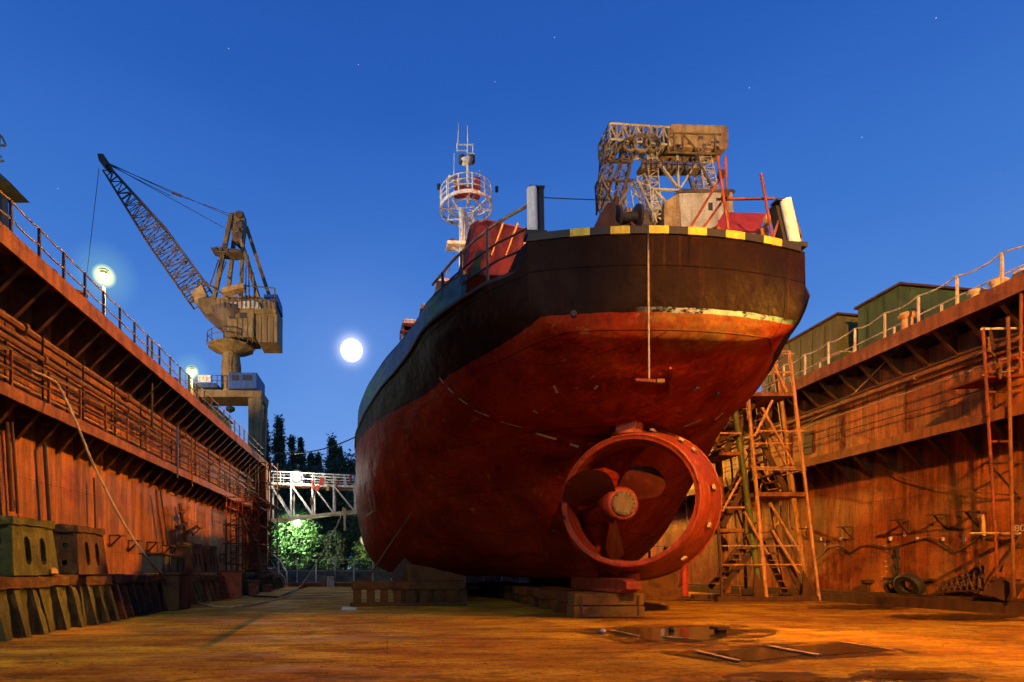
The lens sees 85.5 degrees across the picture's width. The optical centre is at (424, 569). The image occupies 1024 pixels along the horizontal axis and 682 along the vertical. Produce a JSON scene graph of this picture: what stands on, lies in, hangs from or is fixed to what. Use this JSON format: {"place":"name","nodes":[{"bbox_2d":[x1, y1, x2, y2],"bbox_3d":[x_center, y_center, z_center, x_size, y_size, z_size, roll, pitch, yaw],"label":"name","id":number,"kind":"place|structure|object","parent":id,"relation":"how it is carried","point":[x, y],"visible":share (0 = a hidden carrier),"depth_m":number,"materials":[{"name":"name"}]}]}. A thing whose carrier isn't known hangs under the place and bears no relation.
{"place":"outdoors","nodes":[
{"label":"outdoors","id":0,"kind":"place"},
{"bbox_2d":[0,134,29,227],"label":"yard crane","id":1,"kind":"object","parent":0,"point":[10,191],"visible":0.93,"depth_m":24.90,"materials":[{"name":"paint"}]},
{"bbox_2d":[341,339,362,361],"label":"moon","id":2,"kind":"object","parent":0,"point":[351,350],"visible":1,"depth_m":817.02,"materials":[{"name":"white"}]},
{"bbox_2d":[0,586,1023,681],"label":"dock floor","id":3,"kind":"structure","parent":0,"point":[444,644],"depth_m":8.76,"materials":[{"name":"concrete"}]},
{"bbox_2d":[0,576,48,641],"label":"docking block","id":4,"kind":"object","parent":3,"relation":"on","point":[22,615],"depth_m":9.61,"materials":[{"name":"wood"}]},
{"bbox_2d":[0,575,85,631],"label":"docking block","id":5,"kind":"object","parent":3,"relation":"on","point":[60,602],"depth_m":10.89,"materials":[{"name":"wood"}]},
{"bbox_2d":[0,515,58,575],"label":"docking block","id":6,"kind":"object","parent":5,"relation":"on","point":[27,546],"depth_m":10.18,"materials":[{"name":"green concrete"}]},
{"bbox_2d":[53,575,119,624],"bbox_3d":[-7.661,0.670,12.312,1.051,1.099,1.235,0,0,-5],"label":"docking block","id":7,"kind":"object","parent":3,"relation":"on","point":[98,603],"depth_m":12.27,"materials":[{"name":"wood"}]},
{"bbox_2d":[52,524,108,574],"bbox_3d":[-7.851,-0.440,12.381,0.692,1.102,1.353,0,0,-6],"label":"docking block","id":8,"kind":"object","parent":7,"relation":"on","point":[80,550],"depth_m":11.88,"materials":[{"name":"concrete"}]},
{"bbox_2d":[79,574,141,618],"bbox_3d":[-7.872,0.653,13.669,1.165,1.133,1.312,0,0,-8],"label":"docking block","id":9,"kind":"object","parent":3,"relation":"on","point":[123,589],"depth_m":13.66,"materials":[{"name":"wood"}]},
{"bbox_2d":[0,221,268,575],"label":"dock wall","id":10,"kind":"structure","parent":3,"relation":"on","point":[53,321],"depth_m":17.73,"materials":[{"name":"orange metal"}]},
{"bbox_2d":[99,268,109,315],"bbox_3d":[-11.379,-9.580,19.368,2.500,4.160,2.500,0,0,-4],"label":"lamp post","id":11,"kind":"object","parent":10,"relation":"on","point":[104,273],"visible":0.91,"depth_m":19.34,"materials":[{"name":"white"}]},
{"bbox_2d":[0,343,256,502],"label":"railing","id":12,"kind":"object","parent":10,"relation":"on","point":[48,387],"visible":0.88,"depth_m":17.21,"materials":[{"name":"orange metal"}]},
{"bbox_2d":[0,190,263,458],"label":"railing","id":13,"kind":"object","parent":10,"relation":"on","point":[39,231],"visible":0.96,"depth_m":16.74,"materials":[{"name":"metal"}]},
{"bbox_2d":[250,437,354,453],"bbox_3d":[-8.151,-8.192,34.016,13.682,2.147,0.070,0,0,37],"label":"power cable","id":14,"kind":"object","parent":13,"relation":"attached to","point":[308,451],"visible":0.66,"depth_m":33.19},
{"bbox_2d":[206,406,232,429],"bbox_3d":[-13.816,-8.742,34.871,2.100,2.485,3.700,0,0,-4],"label":"deck cabin","id":15,"kind":"object","parent":10,"relation":"on","point":[220,417],"visible":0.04,"depth_m":34.28,"materials":[{"name":"metal"}]},
{"bbox_2d":[250,469,268,566],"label":"end column","id":16,"kind":"structure","parent":10,"relation":"attached to","point":[261,488],"depth_m":38.00,"materials":[{"name":"orange metal"}]},
{"bbox_2d":[269,471,356,549],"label":"gangway bridge","id":17,"kind":"structure","parent":10,"relation":"attached to","point":[328,487],"depth_m":39.10,"materials":[{"name":"white paint"}]},
{"bbox_2d":[130,575,161,614],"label":"docking block","id":18,"kind":"object","parent":3,"relation":"on","point":[147,593],"depth_m":14.99,"materials":[{"name":"wood"}]},
{"bbox_2d":[153,578,161,604],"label":"docking block","id":19,"kind":"object","parent":3,"relation":"on","point":[158,582],"depth_m":16.16,"materials":[{"name":"wood"}]},
{"bbox_2d":[139,553,172,572],"bbox_3d":[-8.240,-0.204,16.766,0.700,0.608,0.800,0,0,-4],"label":"steel crate","id":20,"kind":"object","parent":19,"relation":"on","point":[161,562],"visible":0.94,"depth_m":16.43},
{"bbox_2d":[147,573,194,604],"bbox_3d":[-8.421,0.665,18.208,1.116,1.124,1.278,0,0,0],"label":"docking block","id":21,"kind":"object","parent":3,"relation":"on","point":[192,594],"depth_m":18.63,"materials":[{"name":"wood"}]},
{"bbox_2d":[171,556,187,572],"bbox_3d":[-8.671,-0.179,18.640,0.800,0.558,0.900,0,0,-4],"label":"steel crate","id":22,"kind":"object","parent":21,"relation":"on","point":[178,564],"visible":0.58,"depth_m":18.39,"materials":[{"name":"black metal"}]},
{"bbox_2d":[159,573,192,610],"bbox_3d":[-7.463,0.641,16.419,0.600,1.108,1.100,0,0,-4],"label":"steel crate","id":23,"kind":"object","parent":3,"relation":"on","point":[176,591],"visible":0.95,"depth_m":15.93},
{"bbox_2d":[30,369,343,607],"bbox_3d":[-8.121,-1.845,25.919,4.920,6.063,25.378,0,0,0],"label":"water hose","id":24,"kind":"object","parent":3,"relation":"on","point":[96,470],"visible":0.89,"depth_m":14.82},
{"bbox_2d":[191,576,205,603],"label":"docking block","id":25,"kind":"object","parent":3,"relation":"on","point":[197,591],"depth_m":19.59,"materials":[{"name":"wood"}]},
{"bbox_2d":[191,575,221,601],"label":"docking block","id":26,"kind":"object","parent":3,"relation":"on","point":[210,588],"depth_m":20.86,"materials":[{"name":"wood"}]},
{"bbox_2d":[176,542,204,572],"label":"docking block","id":27,"kind":"object","parent":26,"relation":"on","point":[192,552],"depth_m":19.79,"materials":[{"name":"brown metal"}]},
{"bbox_2d":[213,576,228,598],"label":"docking block","id":28,"kind":"object","parent":3,"relation":"on","point":[224,594],"depth_m":22.62,"materials":[{"name":"wood"}]},
{"bbox_2d":[202,545,218,571],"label":"docking block","id":29,"kind":"object","parent":28,"relation":"on","point":[210,559],"depth_m":21.89,"materials":[{"name":"brown metal"}]},
{"bbox_2d":[220,571,242,597],"bbox_3d":[-8.299,0.616,23.480,0.918,1.158,0.900,0,0,-15],"label":"steel crate","id":30,"kind":"object","parent":3,"relation":"on","point":[232,580],"visible":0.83,"depth_m":23.12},
{"bbox_2d":[217,572,247,594],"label":"docking block","id":31,"kind":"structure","parent":3,"relation":"on","point":[244,589],"depth_m":25.90,"materials":[{"name":"black metal"}]},
{"bbox_2d":[223,495,268,580],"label":"scaffold tower","id":32,"kind":"structure","parent":3,"relation":"on","point":[236,502],"depth_m":29.38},
{"bbox_2d":[246,581,259,594],"bbox_3d":[-8.515,0.866,26.573,0.918,0.658,0.900,0,0,-15],"label":"steel crate","id":33,"kind":"object","parent":3,"relation":"on","point":[253,587],"visible":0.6,"depth_m":26.23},
{"bbox_2d":[241,515,268,571],"bbox_3d":[-10.600,-1.125,34.745,2.188,4.580,1.287,0,0,-20],"label":"leaning truss","id":34,"kind":"object","parent":3,"relation":"on","point":[247,529],"visible":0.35,"depth_m":34.62,"materials":[{"name":"orange metal"}]},
{"bbox_2d":[253,574,265,591],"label":"docking block","id":35,"kind":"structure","parent":3,"relation":"on","point":[258,577],"depth_m":29.16,"materials":[{"name":"wood"}]},
{"bbox_2d":[243,457,278,573],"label":"scaffold tower","id":36,"kind":"structure","parent":3,"relation":"on","point":[270,506],"depth_m":35.74,"materials":[{"name":"orange metal"}]},
{"bbox_2d":[255,573,269,584],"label":"docking block","id":37,"kind":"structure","parent":3,"relation":"on","point":[266,580],"depth_m":30.97,"materials":[{"name":"black metal"}]},
{"bbox_2d":[248,552,265,571],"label":"docking block","id":38,"kind":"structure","parent":37,"relation":"on","point":[253,558],"depth_m":30.33,"materials":[{"name":"black metal"}]},
{"bbox_2d":[246,580,324,597],"bbox_3d":[-5.622,0.665,20.498,3.167,1.008,25.059,0,0,-12],"label":"cable stub","id":39,"kind":"object","parent":3,"relation":"on","point":[321,582],"visible":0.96,"depth_m":23.22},
{"bbox_2d":[326,575,335,586],"bbox_3d":[-6.583,0.791,38.234,0.600,0.808,0.500,0,0,-4],"label":"steel crate","id":40,"kind":"object","parent":3,"relation":"on","point":[330,580],"visible":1,"depth_m":38.03,"materials":[{"name":"white paint"}]},
{"bbox_2d":[283,582,528,586],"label":"dock end sill","id":41,"kind":"structure","parent":3,"relation":"on","point":[298,584],"depth_m":38.98,"materials":[{"name":"orange metal"}]},
{"bbox_2d":[350,558,466,605],"bbox_3d":[-0.530,0.400,18.207,3.882,1.591,0.600,0,0,-4],"label":"bilge support","id":42,"kind":"object","parent":3,"relation":"on","point":[423,579],"visible":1,"depth_m":18.01,"materials":[{"name":"brown"}]},
{"bbox_2d":[362,513,411,580],"bbox_3d":[-1.251,-0.782,18.274,1.732,2.304,0.346,0,0,-14],"label":"prop pole","id":43,"kind":"object","parent":42,"relation":"on","point":[372,570],"visible":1,"depth_m":18.28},
{"bbox_2d":[400,571,458,601],"bbox_3d":[0.149,0.598,20.811,2.600,1.195,0.500,0,0,-4],"label":"bilge block","id":44,"kind":"object","parent":3,"relation":"on","point":[403,577],"depth_m":20.54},
{"bbox_2d":[492,583,526,596],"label":"keel block","id":45,"kind":"object","parent":3,"relation":"on","point":[495,589],"depth_m":24.08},
{"bbox_2d":[11,598,1023,677],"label":"rust flakes","id":46,"kind":"object","parent":3,"relation":"on","point":[511,642],"visible":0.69,"depth_m":9.92,"materials":[{"name":"metal"}]},
{"bbox_2d":[498,584,537,597],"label":"keel block","id":47,"kind":"object","parent":3,"relation":"on","point":[501,591],"depth_m":22.64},
{"bbox_2d":[504,585,545,599],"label":"keel block","id":48,"kind":"object","parent":3,"relation":"on","point":[508,593],"depth_m":21.51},
{"bbox_2d":[512,586,556,601],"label":"keel block","id":49,"kind":"object","parent":3,"relation":"on","point":[515,594],"depth_m":20.09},
{"bbox_2d":[529,577,542,584],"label":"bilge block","id":50,"kind":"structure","parent":3,"relation":"on","point":[536,580],"depth_m":33.87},
{"bbox_2d":[519,587,565,602],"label":"keel block","id":51,"kind":"object","parent":3,"relation":"on","point":[524,591],"depth_m":19.02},
{"bbox_2d":[543,577,560,586],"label":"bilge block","id":52,"kind":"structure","parent":3,"relation":"on","point":[548,581],"depth_m":30.68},
{"bbox_2d":[529,588,580,605],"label":"keel block","id":53,"kind":"object","parent":3,"relation":"on","point":[534,598],"depth_m":17.66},
{"bbox_2d":[539,589,591,608],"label":"keel block","id":54,"kind":"object","parent":3,"relation":"on","point":[547,601],"depth_m":16.53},
{"bbox_2d":[552,591,611,612],"bbox_3d":[4.438,0.902,15.344,1.614,0.593,0.519,0,0,-4],"label":"keel block","id":55,"kind":"object","parent":3,"relation":"on","point":[561,598],"depth_m":15.08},
{"bbox_2d":[567,593,644,616],"bbox_3d":[4.561,0.885,13.828,1.811,0.598,0.575,0,0,-4],"label":"keel block","id":56,"kind":"object","parent":3,"relation":"on","point":[604,604],"depth_m":13.58,"materials":[{"name":"wood"}]},
{"bbox_2d":[634,571,682,600],"bbox_3d":[8.728,0.598,21.411,2.600,1.195,0.500,0,0,-4],"label":"bilge block","id":57,"kind":"object","parent":3,"relation":"on","point":[664,588],"depth_m":21.20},
{"bbox_2d":[567,624,780,647],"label":"puddle","id":58,"kind":"object","parent":3,"relation":"on","point":[649,635],"visible":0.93,"depth_m":10.19,"materials":[{"name":"brown liquid"}]},
{"bbox_2d":[680,564,690,597],"bbox_3d":[11.055,-0.018,23.273,0.640,2.436,0.640,0,0,-4],"label":"floor post","id":59,"kind":"object","parent":3,"relation":"on","point":[684,578],"visible":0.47,"depth_m":23.13,"materials":[{"name":"metal"}]},
{"bbox_2d":[649,650,748,665],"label":"puddle","id":60,"kind":"object","parent":3,"relation":"on","point":[695,655],"visible":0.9,"depth_m":7.53,"materials":[{"name":"brown liquid"}]},
{"bbox_2d":[694,650,743,661],"bbox_3d":[4.011,1.178,7.483,0.101,0.021,0.880,0,0,-8],"label":"floor timber","id":61,"kind":"object","parent":3,"relation":"on","point":[717,655],"visible":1,"depth_m":7.46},
{"bbox_2d":[709,626,729,632],"bbox_3d":[5.595,1.136,10.378,0.260,0.118,0.220,0,0,-15],"label":"steel crate","id":62,"kind":"object","parent":3,"relation":"on","point":[720,629],"visible":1,"depth_m":10.32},
{"bbox_2d":[692,643,808,666],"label":"puddle","id":63,"kind":"object","parent":3,"relation":"on","point":[769,655],"visible":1,"depth_m":7.67,"materials":[{"name":"brown liquid"}]},
{"bbox_2d":[691,350,821,601],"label":"stair tower","id":64,"kind":"structure","parent":3,"relation":"on","point":[760,402],"depth_m":20.86,"materials":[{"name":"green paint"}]},
{"bbox_2d":[760,480,781,525],"bbox_3d":[14.138,-2.723,22.341,0.959,1.884,0.080,0,0,-4],"label":"hoop frame","id":65,"kind":"object","parent":64,"relation":"attached to","point":[780,513],"visible":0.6,"depth_m":22.32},
{"bbox_2d":[719,671,860,681],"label":"puddle","id":66,"kind":"object","parent":3,"relation":"on","point":[778,676],"visible":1,"depth_m":6.03,"materials":[{"name":"brown liquid"}]},
{"bbox_2d":[761,645,822,655],"bbox_3d":[5.371,1.178,8.029,0.121,0.021,1.012,0,0,-7],"label":"floor timber","id":67,"kind":"object","parent":3,"relation":"on","point":[799,651],"visible":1,"depth_m":7.91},
{"bbox_2d":[640,273,1023,615],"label":"dock wall","id":68,"kind":"structure","parent":3,"relation":"on","point":[904,411],"depth_m":18.08,"materials":[{"name":"orange metal"}]},
{"bbox_2d":[761,312,857,391],"bbox_3d":[18.566,-9.168,25.507,2.800,3.335,4.900,0,0,-4],"label":"deck cabin","id":69,"kind":"object","parent":68,"relation":"on","point":[833,327],"visible":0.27,"depth_m":24.09,"materials":[{"name":"metal"}]},
{"bbox_2d":[822,350,852,365],"bbox_3d":[17.069,-8.180,22.546,0.700,1.360,0.900,0,0,-4],"label":"duct box","id":70,"kind":"object","parent":68,"relation":"on","point":[838,356],"visible":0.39,"depth_m":22.23,"materials":[{"name":"green paint"}]},
{"bbox_2d":[860,579,874,591],"bbox_3d":[15.642,0.550,19.305,0.440,0.460,0.440,0,0,-4],"label":"rusty bollard stub","id":71,"kind":"object","parent":68,"relation":"on","point":[867,583],"visible":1,"depth_m":19.23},
{"bbox_2d":[758,264,1023,391],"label":"railing","id":72,"kind":"object","parent":68,"relation":"on","point":[895,326],"visible":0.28,"depth_m":18.60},
{"bbox_2d":[764,245,1023,391],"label":"railing","id":73,"kind":"object","parent":68,"relation":"on","point":[1001,255],"visible":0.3,"depth_m":16.91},
{"bbox_2d":[883,573,925,594],"bbox_3d":[15.614,0.520,17.833,0.517,0.846,1.256,0,0,-4],"label":"tyre","id":74,"kind":"object","parent":68,"relation":"on","point":[901,588],"visible":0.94,"depth_m":17.63,"materials":[{"name":"black rubber"}]},
{"bbox_2d":[897,310,916,329],"bbox_3d":[15.558,-7.890,17.628,0.544,0.780,0.544,0,0,-4],"label":"bollard","id":75,"kind":"object","parent":68,"relation":"on","point":[906,319],"visible":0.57,"depth_m":17.50,"materials":[{"name":"orange metal"}]},
{"bbox_2d":[802,345,900,426],"bbox_3d":[15.595,-6.849,19.967,0.044,2.008,4.765,0,0,-4],"label":"mooring wire","id":76,"kind":"object","parent":75,"relation":"attached to","point":[855,391],"visible":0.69,"depth_m":19.64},
{"bbox_2d":[854,282,971,349],"bbox_3d":[19.062,-9.068,21.282,3.200,3.135,2.000,0,0,-4],"label":"deck cabin","id":77,"kind":"object","parent":68,"relation":"on","point":[893,297],"visible":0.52,"depth_m":20.45,"materials":[{"name":"green paint"},{"name":"steel"}]},
{"bbox_2d":[909,307,924,323],"bbox_3d":[18.279,-9.350,20.295,0.600,0.800,0.054,0,0,-4],"label":"window","id":78,"kind":"structure","parent":77,"relation":"in","point":[922,309],"depth_m":20.28,"materials":[{"name":"green paint"}]},
{"bbox_2d":[826,430,1023,496],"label":"hanging wire","id":79,"kind":"object","parent":68,"relation":"hanging from","point":[923,482],"visible":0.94,"depth_m":17.31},
{"bbox_2d":[936,566,983,592],"bbox_3d":[15.821,0.290,16.039,0.463,0.820,1.282,0,0,-4],"label":"grating stack","id":80,"kind":"object","parent":68,"relation":"on","point":[944,586],"visible":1,"depth_m":15.96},
{"bbox_2d":[949,292,1023,600],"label":"wall scaffold","id":81,"kind":"object","parent":68,"relation":"attached to","point":[1002,588],"depth_m":14.78,"materials":[{"name":"orange metal"}]},
{"bbox_2d":[967,277,1009,297],"bbox_3d":[15.911,-7.775,15.447,0.480,0.550,1.040,0,0,-4],"label":"bollard","id":82,"kind":"object","parent":68,"relation":"on","point":[991,284],"visible":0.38,"depth_m":15.53,"materials":[{"name":"beige metal"}]},
{"bbox_2d":[744,641,919,658],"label":"puddle","id":83,"kind":"object","parent":3,"relation":"on","point":[828,651],"visible":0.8,"depth_m":8.15,"materials":[{"name":"brown liquid"}]},
{"bbox_2d":[807,604,910,609],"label":"puddle","id":84,"kind":"object","parent":3,"relation":"on","point":[863,607],"visible":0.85,"depth_m":17.20,"materials":[{"name":"brown liquid"}]},
{"bbox_2d":[838,641,897,650],"bbox_3d":[6.846,1.178,8.466,0.072,0.021,0.937,0,0,-6],"label":"floor timber","id":85,"kind":"object","parent":3,"relation":"on","point":[868,645],"visible":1,"depth_m":8.42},
{"bbox_2d":[834,669,985,681],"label":"puddle","id":86,"kind":"object","parent":3,"relation":"on","point":[915,676],"visible":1,"depth_m":6.09,"materials":[{"name":"brown liquid"}]},
{"bbox_2d":[883,613,1023,621],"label":"puddle","id":87,"kind":"object","parent":3,"relation":"on","point":[963,617],"visible":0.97,"depth_m":13.61,"materials":[{"name":"brown liquid"}]},
{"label":"bilge block","id":88,"kind":"object","parent":3,"relation":"on","visible":0},
{"bbox_2d":[354,122,809,592],"bbox_3d":[3.843,-10.838,29.627,15.262,22.835,37.427,0,0,-4],"label":"ship","id":89,"kind":"object","parent":88,"relation":"on","point":[514,420],"visible":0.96,"depth_m":13.64,"materials":[{"name":"paint"}]},
{"bbox_2d":[594,201,643,226],"bbox_3d":[4.388,-7.783,12.260,1.373,1.467,1.512,0,0,-4],"label":"towing winch","id":90,"kind":"object","parent":89,"relation":"on","point":[612,214],"visible":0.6,"depth_m":12.50,"materials":[{"name":"brown metal"}]},
{"bbox_2d":[645,222,649,378],"bbox_3d":[4.482,-5.412,11.098,0.127,3.106,0.434,0,0,-4],"label":"hanging rope","id":91,"kind":"object","parent":89,"relation":"hanging from","point":[647,224],"visible":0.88,"depth_m":10.96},
{"bbox_2d":[633,378,664,383],"bbox_3d":[4.527,-3.810,11.037,0.611,0.086,0.110,0,0,-4],"label":"hanging plank","id":92,"kind":"object","parent":91,"relation":"hanging from","point":[648,381],"visible":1,"depth_m":11.00,"materials":[{"name":"orange wood"}]},
{"bbox_2d":[687,155,778,236],"bbox_3d":[7.383,-8.297,12.586,3.524,2.211,1.460,0,0,-45],"label":"stern scaffold","id":93,"kind":"object","parent":89,"relation":"on","point":[746,222],"visible":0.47,"depth_m":12.38,"materials":[{"name":"red metal"}]},
{"bbox_2d":[0,0,1023,568],"label":"sky","id":94,"kind":"structure","parent":0,"point":[334,165],"materials":[{"name":"blue"}]},
{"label":"quay ground","id":95,"kind":"structure","parent":0,"visible":0},
{"bbox_2d":[87,154,282,459],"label":"portal crane","id":96,"kind":"object","parent":95,"relation":"on","point":[247,325],"visible":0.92,"depth_m":59.31,"materials":[{"name":"paint"}]},
{"bbox_2d":[266,420,272,568],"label":"poplar tree","id":97,"kind":"object","parent":95,"relation":"on","point":[268,447],"visible":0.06,"depth_m":74.53,"materials":[{"name":"green plant"}]},
{"bbox_2d":[268,490,282,567],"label":"broadleaf tree","id":98,"kind":"object","parent":95,"relation":"on","point":[272,534],"visible":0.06,"depth_m":63.71,"materials":[{"name":"green plant"}]},
{"bbox_2d":[269,414,289,568],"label":"poplar tree","id":99,"kind":"object","parent":95,"relation":"on","point":[278,442],"visible":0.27,"depth_m":76.35,"materials":[{"name":"green plant"}]},
{"bbox_2d":[286,433,296,503],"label":"poplar tree","id":100,"kind":"object","parent":95,"relation":"on","point":[292,448],"visible":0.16,"depth_m":80.47,"materials":[{"name":"green plant"}]},
{"bbox_2d":[268,461,320,568],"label":"broadleaf tree","id":101,"kind":"object","parent":95,"relation":"on","point":[289,469],"visible":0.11,"depth_m":69.29,"materials":[{"name":"green plant"}]},
{"bbox_2d":[268,500,323,568],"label":"broadleaf tree","id":102,"kind":"object","parent":95,"relation":"on","point":[295,536],"visible":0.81,"depth_m":48.97,"materials":[{"name":"green plant"}]},
{"bbox_2d":[295,437,307,470],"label":"poplar tree","id":103,"kind":"object","parent":95,"relation":"on","point":[300,458],"visible":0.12,"depth_m":80.64,"materials":[{"name":"green plant"}]},
{"bbox_2d":[306,452,315,566],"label":"poplar tree","id":104,"kind":"object","parent":95,"relation":"on","point":[310,457],"visible":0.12,"depth_m":84.58,"materials":[{"name":"green plant"}]},
{"bbox_2d":[301,531,328,568],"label":"shrub","id":105,"kind":"object","parent":95,"relation":"on","point":[319,549],"visible":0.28,"depth_m":52.96,"materials":[{"name":"green plant"}]},
{"bbox_2d":[274,453,356,567],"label":"broadleaf tree","id":106,"kind":"object","parent":95,"relation":"on","point":[307,493],"visible":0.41,"depth_m":67.05,"materials":[{"name":"green plant"}]},
{"bbox_2d":[321,433,340,565],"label":"poplar tree","id":107,"kind":"object","parent":95,"relation":"on","point":[331,441],"visible":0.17,"depth_m":78.74,"materials":[{"name":"green plant"}]},
{"bbox_2d":[303,442,361,568],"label":"broadleaf tree","id":108,"kind":"object","parent":95,"relation":"on","point":[339,466],"visible":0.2,"depth_m":69.46,"materials":[{"name":"green plant"}]},
{"bbox_2d":[317,527,349,568],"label":"shrub","id":109,"kind":"object","parent":95,"relation":"on","point":[330,552],"visible":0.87,"depth_m":52.01,"materials":[{"name":"green plant"}]},
{"bbox_2d":[329,461,362,567],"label":"broadleaf tree","id":110,"kind":"object","parent":95,"relation":"on","point":[351,503],"visible":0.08,"depth_m":66.77,"materials":[{"name":"green plant"}]},
{"bbox_2d":[345,540,374,568],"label":"shrub","id":111,"kind":"object","parent":95,"relation":"on","point":[361,549],"visible":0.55,"depth_m":51.10,"materials":[{"name":"green plant"}]},
{"bbox_2d":[268,559,528,581],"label":"yard fence","id":112,"kind":"object","parent":95,"relation":"on","point":[318,575],"visible":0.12,"depth_m":46.81,"materials":[{"name":"metal"}]},
{"bbox_2d":[594,122,735,227],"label":"portal crane","id":113,"kind":"object","parent":95,"relation":"on","point":[675,145],"visible":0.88,"depth_m":46.88,"materials":[{"name":"paint"}]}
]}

